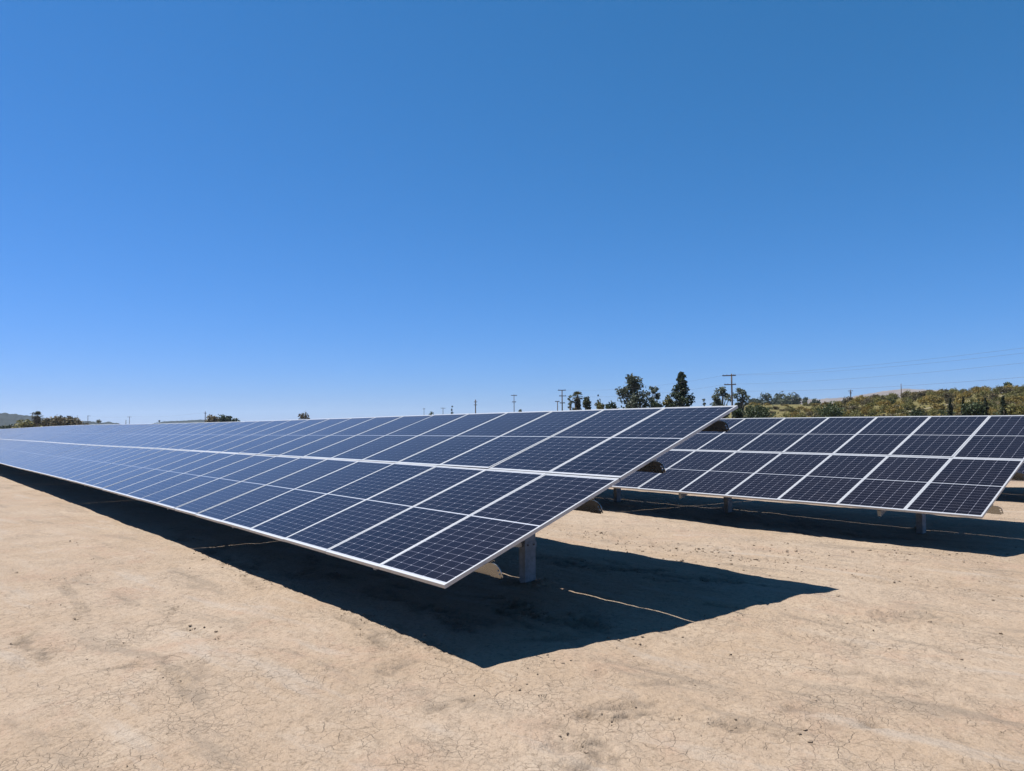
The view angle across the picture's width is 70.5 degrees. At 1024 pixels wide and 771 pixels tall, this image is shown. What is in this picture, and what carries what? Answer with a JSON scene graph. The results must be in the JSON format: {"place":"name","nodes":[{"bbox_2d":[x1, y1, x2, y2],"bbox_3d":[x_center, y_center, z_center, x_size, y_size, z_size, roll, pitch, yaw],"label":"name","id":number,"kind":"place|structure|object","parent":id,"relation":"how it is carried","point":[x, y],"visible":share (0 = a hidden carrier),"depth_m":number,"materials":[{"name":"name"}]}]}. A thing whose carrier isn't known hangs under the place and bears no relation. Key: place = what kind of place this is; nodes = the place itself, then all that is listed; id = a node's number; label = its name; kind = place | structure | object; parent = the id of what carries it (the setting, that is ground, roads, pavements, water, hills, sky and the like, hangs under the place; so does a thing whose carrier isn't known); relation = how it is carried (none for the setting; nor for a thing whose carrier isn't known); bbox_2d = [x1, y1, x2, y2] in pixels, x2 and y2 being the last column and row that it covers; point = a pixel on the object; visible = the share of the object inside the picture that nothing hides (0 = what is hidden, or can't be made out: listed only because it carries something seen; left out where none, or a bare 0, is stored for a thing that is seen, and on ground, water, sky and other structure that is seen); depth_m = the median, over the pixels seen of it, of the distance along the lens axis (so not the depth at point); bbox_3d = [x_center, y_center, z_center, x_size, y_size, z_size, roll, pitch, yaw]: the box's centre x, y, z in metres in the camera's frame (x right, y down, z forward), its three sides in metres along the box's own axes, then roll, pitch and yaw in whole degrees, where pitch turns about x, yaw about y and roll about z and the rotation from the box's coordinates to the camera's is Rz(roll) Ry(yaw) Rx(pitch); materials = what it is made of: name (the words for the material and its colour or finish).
{"place":"outdoors","nodes":[
{"label":"outdoors","id":0,"kind":"place"},
{"bbox_2d":[0,413,118,425],"bbox_3d":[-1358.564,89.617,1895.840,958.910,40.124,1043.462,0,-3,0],"label":"hills","id":1,"kind":"structure","parent":0,"point":[6,419],"depth_m":1740.77,"materials":[{"name":"grey"}]},
{"bbox_2d":[153,420,204,423],"bbox_3d":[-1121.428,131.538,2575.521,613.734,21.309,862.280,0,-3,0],"label":"hills","id":2,"kind":"structure","parent":0,"point":[193,421],"depth_m":2377.90,"materials":[{"name":"grey"}]},
{"bbox_2d":[0,464,1023,770],"bbox_3d":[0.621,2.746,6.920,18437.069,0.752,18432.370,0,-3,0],"label":"ground","id":3,"kind":"structure","parent":0,"point":[316,678],"depth_m":6.88,"materials":[{"name":"beige soil"}]},
{"bbox_2d":[0,424,12,428],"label":"bush","id":4,"kind":"object","parent":3,"relation":"on","point":[5,427],"visible":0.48,"depth_m":366.83,"materials":[{"name":"green plant"}]},
{"bbox_2d":[12,419,42,427],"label":"bush","id":5,"kind":"object","parent":3,"relation":"on","point":[27,423],"visible":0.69,"depth_m":346.74,"materials":[{"name":"green plant"}]},
{"bbox_2d":[31,411,43,426],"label":"palm tree","id":6,"kind":"object","parent":3,"relation":"on","point":[37,420],"visible":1,"depth_m":333.84,"materials":[{"name":"green plant"}]},
{"bbox_2d":[39,415,83,426],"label":"tree","id":7,"kind":"object","parent":3,"relation":"on","point":[60,420],"visible":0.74,"depth_m":360.53,"materials":[{"name":"green plant"}]},
{"bbox_2d":[205,414,219,421],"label":"tree","id":8,"kind":"object","parent":3,"relation":"on","point":[210,418],"visible":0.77,"depth_m":386.59,"materials":[{"name":"green plant"}]},
{"bbox_2d":[218,414,232,421],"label":"tree","id":9,"kind":"object","parent":3,"relation":"on","point":[222,418],"visible":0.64,"depth_m":393.20,"materials":[{"name":"green plant"}]},
{"bbox_2d":[298,412,309,419],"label":"tree","id":10,"kind":"object","parent":3,"relation":"on","point":[302,415],"visible":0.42,"depth_m":316.81,"materials":[{"name":"green plant"}]},
{"bbox_2d":[0,405,737,588],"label":"solar table","id":11,"kind":"object","parent":3,"relation":"on","point":[445,501],"visible":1,"depth_m":10.54,"materials":[{"name":"blue glass"}]},
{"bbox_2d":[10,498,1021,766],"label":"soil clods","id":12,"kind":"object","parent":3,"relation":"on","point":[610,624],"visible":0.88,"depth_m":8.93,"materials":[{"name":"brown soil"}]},
{"bbox_2d":[558,389,565,410],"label":"utility pole","id":13,"kind":"object","parent":3,"relation":"on","point":[562,397],"visible":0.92,"depth_m":194.45,"materials":[{"name":"brown wood"}]},
{"bbox_2d":[567,395,574,409],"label":"tree","id":14,"kind":"object","parent":3,"relation":"on","point":[570,404],"visible":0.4,"depth_m":189.47,"materials":[{"name":"green plant"}]},
{"bbox_2d":[572,391,583,409],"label":"palm tree","id":15,"kind":"object","parent":3,"relation":"on","point":[577,402],"visible":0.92,"depth_m":184.03,"materials":[{"name":"green plant"}]},
{"bbox_2d":[582,396,591,409],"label":"tree","id":16,"kind":"object","parent":3,"relation":"on","point":[586,402],"visible":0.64,"depth_m":188.70,"materials":[{"name":"green plant"}]},
{"bbox_2d":[594,398,605,408],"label":"bush","id":17,"kind":"object","parent":3,"relation":"on","point":[599,405],"visible":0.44,"depth_m":182.95,"materials":[{"name":"green plant"}]},
{"bbox_2d":[605,401,617,408],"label":"bush","id":18,"kind":"object","parent":3,"relation":"on","point":[610,405],"visible":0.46,"depth_m":188.17,"materials":[{"name":"green plant"}]},
{"bbox_2d":[615,373,651,408],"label":"eucalyptus tree","id":19,"kind":"object","parent":3,"relation":"on","point":[630,400],"visible":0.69,"depth_m":176.65,"materials":[{"name":"green plant"}]},
{"bbox_2d":[645,386,662,406],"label":"eucalyptus tree","id":20,"kind":"object","parent":3,"relation":"on","point":[654,390],"visible":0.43,"depth_m":181.26,"materials":[{"name":"green plant"}]},
{"bbox_2d":[649,396,663,407],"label":"bush","id":21,"kind":"object","parent":3,"relation":"on","point":[655,405],"visible":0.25,"depth_m":175.97,"materials":[{"name":"green plant"}]},
{"bbox_2d":[662,395,674,406],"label":"bush","id":22,"kind":"object","parent":3,"relation":"on","point":[668,400],"visible":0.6,"depth_m":170.46,"materials":[{"name":"green plant"}]},
{"bbox_2d":[667,371,695,406],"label":"tree","id":23,"kind":"object","parent":3,"relation":"on","point":[681,400],"visible":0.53,"depth_m":169.74,"materials":[{"name":"green plant"}]},
{"bbox_2d":[722,374,735,417],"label":"utility pole","id":24,"kind":"object","parent":3,"relation":"on","point":[731,384],"visible":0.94,"depth_m":133.96,"materials":[{"name":"brown wood"}]},
{"bbox_2d":[738,348,1019,374],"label":"power line","id":25,"kind":"object","parent":24,"relation":"attached to","point":[896,362],"visible":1,"depth_m":88.77,"materials":[{"name":"metal"}]},
{"bbox_2d":[756,363,1018,383],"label":"power line","id":26,"kind":"object","parent":24,"relation":"attached to","point":[891,375],"visible":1,"depth_m":90.97,"materials":[{"name":"metal"}]},
{"bbox_2d":[766,353,1019,374],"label":"power line","id":27,"kind":"object","parent":24,"relation":"attached to","point":[893,366],"visible":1,"depth_m":92.14,"materials":[{"name":"metal"}]},
{"bbox_2d":[731,408,742,417],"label":"bush","id":28,"kind":"object","parent":3,"relation":"on","point":[736,413],"visible":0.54,"depth_m":131.30,"materials":[{"name":"green plant"}]},
{"bbox_2d":[733,388,750,417],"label":"eucalyptus tree","id":29,"kind":"object","parent":3,"relation":"on","point":[741,402],"visible":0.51,"depth_m":180.79,"materials":[{"name":"green plant"}]},
{"bbox_2d":[741,401,778,417],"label":"bush","id":30,"kind":"object","parent":3,"relation":"on","point":[755,411],"visible":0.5,"depth_m":126.47,"materials":[{"name":"green plant"}]},
{"bbox_2d":[610,415,1023,533],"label":"solar table","id":31,"kind":"object","parent":3,"relation":"on","point":[921,467],"visible":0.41,"depth_m":14.93,"materials":[{"name":"blue glass"}]},
{"bbox_2d":[814,401,845,416],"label":"bush","id":32,"kind":"object","parent":3,"relation":"on","point":[832,410],"visible":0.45,"depth_m":127.48,"materials":[{"name":"green plant"}]},
{"bbox_2d":[908,405,925,415],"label":"bush","id":33,"kind":"object","parent":3,"relation":"on","point":[914,412],"visible":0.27,"depth_m":121.25,"materials":[{"name":"green plant"}]},
{"bbox_2d":[947,398,953,415],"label":"cypress tree","id":34,"kind":"object","parent":3,"relation":"on","point":[950,410],"visible":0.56,"depth_m":119.71,"materials":[{"name":"green plant"}]},
{"bbox_2d":[961,397,965,415],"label":"cypress tree","id":35,"kind":"object","parent":3,"relation":"on","point":[962,405],"visible":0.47,"depth_m":118.82,"materials":[{"name":"green plant"}]},
{"bbox_2d":[960,399,988,415],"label":"bush","id":36,"kind":"object","parent":3,"relation":"on","point":[974,409],"visible":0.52,"depth_m":117.02,"materials":[{"name":"green plant"}]},
{"bbox_2d":[982,397,989,415],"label":"cypress tree","id":37,"kind":"object","parent":3,"relation":"on","point":[985,403],"visible":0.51,"depth_m":116.99,"materials":[{"name":"green plant"}]},
{"bbox_2d":[998,396,1007,414],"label":"cypress tree","id":38,"kind":"object","parent":3,"relation":"on","point":[1003,409],"visible":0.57,"depth_m":115.72,"materials":[{"name":"green plant"}]},
{"bbox_2d":[1004,403,1023,414],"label":"bush","id":39,"kind":"object","parent":3,"relation":"on","point":[1013,410],"visible":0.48,"depth_m":113.74,"materials":[{"name":"green plant"}]},
{"bbox_2d":[1010,463,1023,480],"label":"solar table","id":40,"kind":"object","parent":3,"relation":"on","point":[1021,469],"depth_m":19.29,"materials":[{"name":"black glass"}]},
{"bbox_3d":[58.768,-0.732,46.626,0.434,10.909,3.310,2,-4,-39],"label":"utility pole","id":41,"kind":"object","parent":3,"relation":"on","visible":0},
{"bbox_2d":[797,377,1019,390],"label":"power line","id":42,"kind":"object","parent":41,"relation":"attached to","point":[908,385],"visible":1,"depth_m":90.97,"materials":[{"name":"metal"}]},
{"bbox_2d":[0,0,1023,423],"label":"sky","id":43,"kind":"structure","parent":0,"point":[243,210],"materials":[{"name":"blue"}]},
{"bbox_2d":[763,389,937,403],"bbox_3d":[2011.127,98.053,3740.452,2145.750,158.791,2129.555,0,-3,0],"label":"hills","id":44,"kind":"structure","parent":0,"point":[883,393],"depth_m":3567.39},
{"bbox_2d":[725,393,1023,418],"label":"hill","id":45,"kind":"structure","parent":0,"point":[927,405],"depth_m":234.79,"materials":[{"name":"green plant"}]},
{"bbox_2d":[710,387,730,418],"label":"eucalyptus tree","id":46,"kind":"object","parent":45,"relation":"on","point":[717,400],"visible":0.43,"depth_m":177.48,"materials":[{"name":"green plant"}]},
{"bbox_2d":[744,398,761,404],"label":"eucalyptus tree","id":47,"kind":"object","parent":45,"relation":"on","point":[755,400],"visible":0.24,"depth_m":604.42,"materials":[{"name":"green plant"}]},
{"bbox_2d":[759,392,773,404],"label":"eucalyptus tree","id":48,"kind":"object","parent":45,"relation":"on","point":[765,396],"visible":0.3,"depth_m":601.90,"materials":[{"name":"green plant"}]},
{"bbox_2d":[766,393,779,404],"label":"eucalyptus tree","id":49,"kind":"object","parent":45,"relation":"on","point":[775,400],"visible":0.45,"depth_m":600.08,"materials":[{"name":"green plant"}]},
{"bbox_2d":[776,391,795,404],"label":"eucalyptus tree","id":50,"kind":"object","parent":45,"relation":"on","point":[783,400],"visible":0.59,"depth_m":595.17,"materials":[{"name":"green plant"}]},
{"bbox_2d":[779,412,799,417],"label":"orchard tree","id":51,"kind":"object","parent":45,"relation":"on","point":[784,415],"visible":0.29,"depth_m":179.97,"materials":[{"name":"green plant"}]},
{"bbox_2d":[788,410,799,416],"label":"orchard tree","id":52,"kind":"object","parent":45,"relation":"on","point":[793,413],"visible":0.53,"depth_m":202.88,"materials":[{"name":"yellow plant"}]},
{"bbox_2d":[787,408,800,411],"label":"orchard tree","id":53,"kind":"object","parent":45,"relation":"on","point":[791,409],"visible":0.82,"depth_m":229.37,"materials":[{"name":"green plant"}]},
{"bbox_2d":[787,393,801,403],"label":"eucalyptus tree","id":54,"kind":"object","parent":45,"relation":"on","point":[797,400],"visible":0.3,"depth_m":593.32,"materials":[{"name":"green plant"}]},
{"bbox_2d":[802,397,809,403],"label":"tree","id":55,"kind":"object","parent":45,"relation":"on","point":[805,399],"visible":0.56,"depth_m":591.70,"materials":[{"name":"green plant"}]},
{"bbox_2d":[801,407,811,412],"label":"orchard tree","id":56,"kind":"object","parent":45,"relation":"on","point":[806,409],"visible":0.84,"depth_m":225.19,"materials":[{"name":"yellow plant"}]},
{"bbox_2d":[805,410,818,416],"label":"orchard tree","id":57,"kind":"object","parent":45,"relation":"on","point":[808,414],"visible":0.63,"depth_m":188.66,"materials":[{"name":"green plant"}]},
{"bbox_2d":[810,398,820,403],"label":"tree","id":58,"kind":"object","parent":45,"relation":"on","point":[814,400],"visible":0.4,"depth_m":589.12,"materials":[{"name":"green plant"}]},
{"bbox_2d":[841,410,849,416],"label":"orchard tree","id":59,"kind":"object","parent":45,"relation":"on","point":[846,415],"visible":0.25,"depth_m":188.62,"materials":[{"name":"green plant"}]},
{"bbox_2d":[841,404,850,414],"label":"orchard tree","id":60,"kind":"object","parent":45,"relation":"on","point":[844,406],"visible":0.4,"depth_m":210.61,"materials":[{"name":"green plant"}]},
{"bbox_2d":[846,405,861,412],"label":"orchard tree","id":61,"kind":"object","parent":45,"relation":"on","point":[853,408],"visible":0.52,"depth_m":205.25,"materials":[{"name":"green plant"}]},
{"bbox_2d":[850,407,863,416],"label":"orchard tree","id":62,"kind":"object","parent":45,"relation":"on","point":[853,411],"visible":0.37,"depth_m":188.42,"materials":[{"name":"green plant"}]},
{"bbox_2d":[852,396,863,402],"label":"orchard tree","id":63,"kind":"object","parent":45,"relation":"on","point":[857,399],"visible":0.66,"depth_m":258.29,"materials":[{"name":"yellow plant"}]},
{"bbox_2d":[859,400,869,405],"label":"orchard tree","id":64,"kind":"object","parent":45,"relation":"on","point":[864,402],"visible":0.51,"depth_m":229.56,"materials":[{"name":"green plant"}]},
{"bbox_2d":[858,405,875,414],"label":"orchard tree","id":65,"kind":"object","parent":45,"relation":"on","point":[864,411],"visible":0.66,"depth_m":194.50,"materials":[{"name":"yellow plant"}]},
{"bbox_2d":[864,401,875,408],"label":"orchard tree","id":66,"kind":"object","parent":45,"relation":"on","point":[870,404],"visible":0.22,"depth_m":214.78,"materials":[{"name":"green plant"}]},
{"bbox_2d":[867,408,883,416],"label":"orchard tree","id":67,"kind":"object","parent":45,"relation":"on","point":[872,411],"visible":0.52,"depth_m":186.14,"materials":[{"name":"green plant"}]},
{"bbox_2d":[877,405,887,412],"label":"orchard tree","id":68,"kind":"object","parent":45,"relation":"on","point":[882,407],"visible":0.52,"depth_m":202.24,"materials":[{"name":"green plant"}]},
{"bbox_2d":[877,399,892,405],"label":"orchard tree","id":69,"kind":"object","parent":45,"relation":"on","point":[884,402],"visible":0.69,"depth_m":216.53,"materials":[{"name":"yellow plant"}]},
{"bbox_2d":[885,392,897,398],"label":"orchard tree","id":70,"kind":"object","parent":45,"relation":"on","point":[893,395],"visible":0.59,"depth_m":267.51,"materials":[{"name":"green plant"}]},
{"bbox_2d":[882,405,903,414],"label":"orchard tree","id":71,"kind":"object","parent":45,"relation":"on","point":[890,409],"visible":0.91,"depth_m":193.24,"materials":[{"name":"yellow plant"}]},
{"bbox_2d":[898,407,908,415],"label":"orchard tree","id":72,"kind":"object","parent":45,"relation":"on","point":[905,412],"visible":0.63,"depth_m":182.68,"materials":[{"name":"green plant"}]},
{"bbox_2d":[901,394,911,399],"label":"orchard tree","id":73,"kind":"object","parent":45,"relation":"on","point":[904,395],"visible":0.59,"depth_m":243.96,"materials":[{"name":"green plant"}]},
{"bbox_2d":[902,402,912,409],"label":"orchard tree","id":74,"kind":"object","parent":45,"relation":"on","point":[907,407],"visible":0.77,"depth_m":204.51,"materials":[{"name":"green plant"}]},
{"bbox_2d":[901,400,916,406],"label":"orchard tree","id":75,"kind":"object","parent":45,"relation":"on","point":[910,402],"visible":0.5,"depth_m":209.59,"materials":[{"name":"green plant"}]},
{"bbox_2d":[910,391,925,398],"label":"orchard tree","id":76,"kind":"object","parent":45,"relation":"on","point":[919,394],"visible":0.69,"depth_m":249.79,"materials":[{"name":"green plant"}]},
{"bbox_2d":[917,398,928,403],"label":"orchard tree","id":77,"kind":"object","parent":45,"relation":"on","point":[924,401],"visible":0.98,"depth_m":222.69,"materials":[{"name":"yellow plant"}]},
{"bbox_2d":[926,409,940,415],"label":"orchard tree","id":78,"kind":"object","parent":45,"relation":"on","point":[933,412],"visible":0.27,"depth_m":166.33,"materials":[{"name":"green plant"}]},
{"bbox_2d":[927,395,943,404],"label":"orchard tree","id":79,"kind":"object","parent":45,"relation":"on","point":[932,399],"visible":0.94,"depth_m":218.36,"materials":[{"name":"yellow plant"}]},
{"bbox_2d":[930,402,945,412],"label":"orchard tree","id":80,"kind":"object","parent":45,"relation":"on","point":[937,406],"visible":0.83,"depth_m":190.09,"materials":[{"name":"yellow plant"}]},
{"bbox_2d":[944,397,953,403],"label":"orchard tree","id":81,"kind":"object","parent":45,"relation":"on","point":[946,400],"visible":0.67,"depth_m":218.09,"materials":[{"name":"green plant"}]},
{"bbox_2d":[941,392,958,401],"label":"orchard tree","id":82,"kind":"object","parent":45,"relation":"on","point":[946,395],"visible":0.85,"depth_m":228.18,"materials":[{"name":"green plant"}]},
{"bbox_2d":[946,403,957,411],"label":"orchard tree","id":83,"kind":"object","parent":45,"relation":"on","point":[953,406],"visible":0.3,"depth_m":187.24,"materials":[{"name":"green plant"}]},
{"bbox_2d":[954,406,960,412],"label":"orchard tree","id":84,"kind":"object","parent":45,"relation":"on","point":[957,410],"visible":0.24,"depth_m":174.71,"materials":[{"name":"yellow plant"}]},
{"bbox_2d":[954,398,966,403],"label":"orchard tree","id":85,"kind":"object","parent":45,"relation":"on","point":[958,401],"visible":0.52,"depth_m":204.80,"materials":[{"name":"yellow plant"}]},
{"bbox_2d":[955,394,966,400],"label":"orchard tree","id":86,"kind":"object","parent":45,"relation":"on","point":[961,396],"visible":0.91,"depth_m":225.37,"materials":[{"name":"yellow plant"}]},
{"bbox_2d":[962,391,972,398],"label":"orchard tree","id":87,"kind":"object","parent":45,"relation":"on","point":[968,394],"visible":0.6,"depth_m":234.41,"materials":[{"name":"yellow plant"}]},
{"bbox_2d":[970,386,978,393],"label":"orchard tree","id":88,"kind":"object","parent":45,"relation":"on","point":[976,388],"visible":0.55,"depth_m":254.55,"materials":[{"name":"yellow plant"}]},
{"bbox_2d":[973,388,986,393],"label":"orchard tree","id":89,"kind":"object","parent":45,"relation":"on","point":[983,390],"visible":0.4,"depth_m":241.84,"materials":[{"name":"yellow plant"}]},
{"bbox_2d":[974,390,987,397],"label":"orchard tree","id":90,"kind":"object","parent":45,"relation":"on","point":[980,394],"visible":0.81,"depth_m":230.59,"materials":[{"name":"green plant"}]},
{"bbox_2d":[974,396,989,402],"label":"orchard tree","id":91,"kind":"object","parent":45,"relation":"on","point":[981,398],"visible":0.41,"depth_m":200.62,"materials":[{"name":"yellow plant"}]},
{"bbox_2d":[982,399,997,409],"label":"orchard tree","id":92,"kind":"object","parent":45,"relation":"on","point":[991,405],"visible":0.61,"depth_m":184.67,"materials":[{"name":"green plant"}]},
{"bbox_2d":[982,393,998,399],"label":"orchard tree","id":93,"kind":"object","parent":45,"relation":"on","point":[991,395],"visible":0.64,"depth_m":212.67,"materials":[{"name":"green plant"}]},
{"bbox_2d":[987,388,998,394],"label":"orchard tree","id":94,"kind":"object","parent":45,"relation":"on","point":[993,390],"visible":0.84,"depth_m":242.11,"materials":[{"name":"green plant"}]},
{"bbox_2d":[993,396,1001,402],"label":"orchard tree","id":95,"kind":"object","parent":45,"relation":"on","point":[998,398],"visible":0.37,"depth_m":201.64,"materials":[{"name":"green plant"}]},
{"bbox_2d":[999,387,1013,393],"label":"orchard tree","id":96,"kind":"object","parent":45,"relation":"on","point":[1004,389],"visible":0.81,"depth_m":236.49,"materials":[{"name":"green plant"}]},
{"bbox_2d":[999,396,1014,402],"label":"orchard tree","id":97,"kind":"object","parent":45,"relation":"on","point":[1008,399],"visible":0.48,"depth_m":190.93,"materials":[{"name":"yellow plant"}]},
{"bbox_2d":[1002,391,1012,397],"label":"orchard tree","id":98,"kind":"object","parent":45,"relation":"on","point":[1007,395],"visible":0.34,"depth_m":211.09,"materials":[{"name":"green plant"}]},
{"bbox_2d":[996,401,1018,409],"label":"orchard tree","id":99,"kind":"object","parent":45,"relation":"on","point":[1007,402],"visible":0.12,"depth_m":177.92,"materials":[{"name":"green plant"}]},
{"bbox_2d":[1012,399,1022,404],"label":"orchard tree","id":100,"kind":"object","parent":45,"relation":"on","point":[1017,401],"visible":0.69,"depth_m":190.09,"materials":[{"name":"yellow plant"}]},
{"bbox_2d":[1014,387,1023,393],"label":"orchard tree","id":101,"kind":"object","parent":45,"relation":"on","point":[1019,389],"visible":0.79,"depth_m":237.36,"materials":[{"name":"green plant"}]}
]}

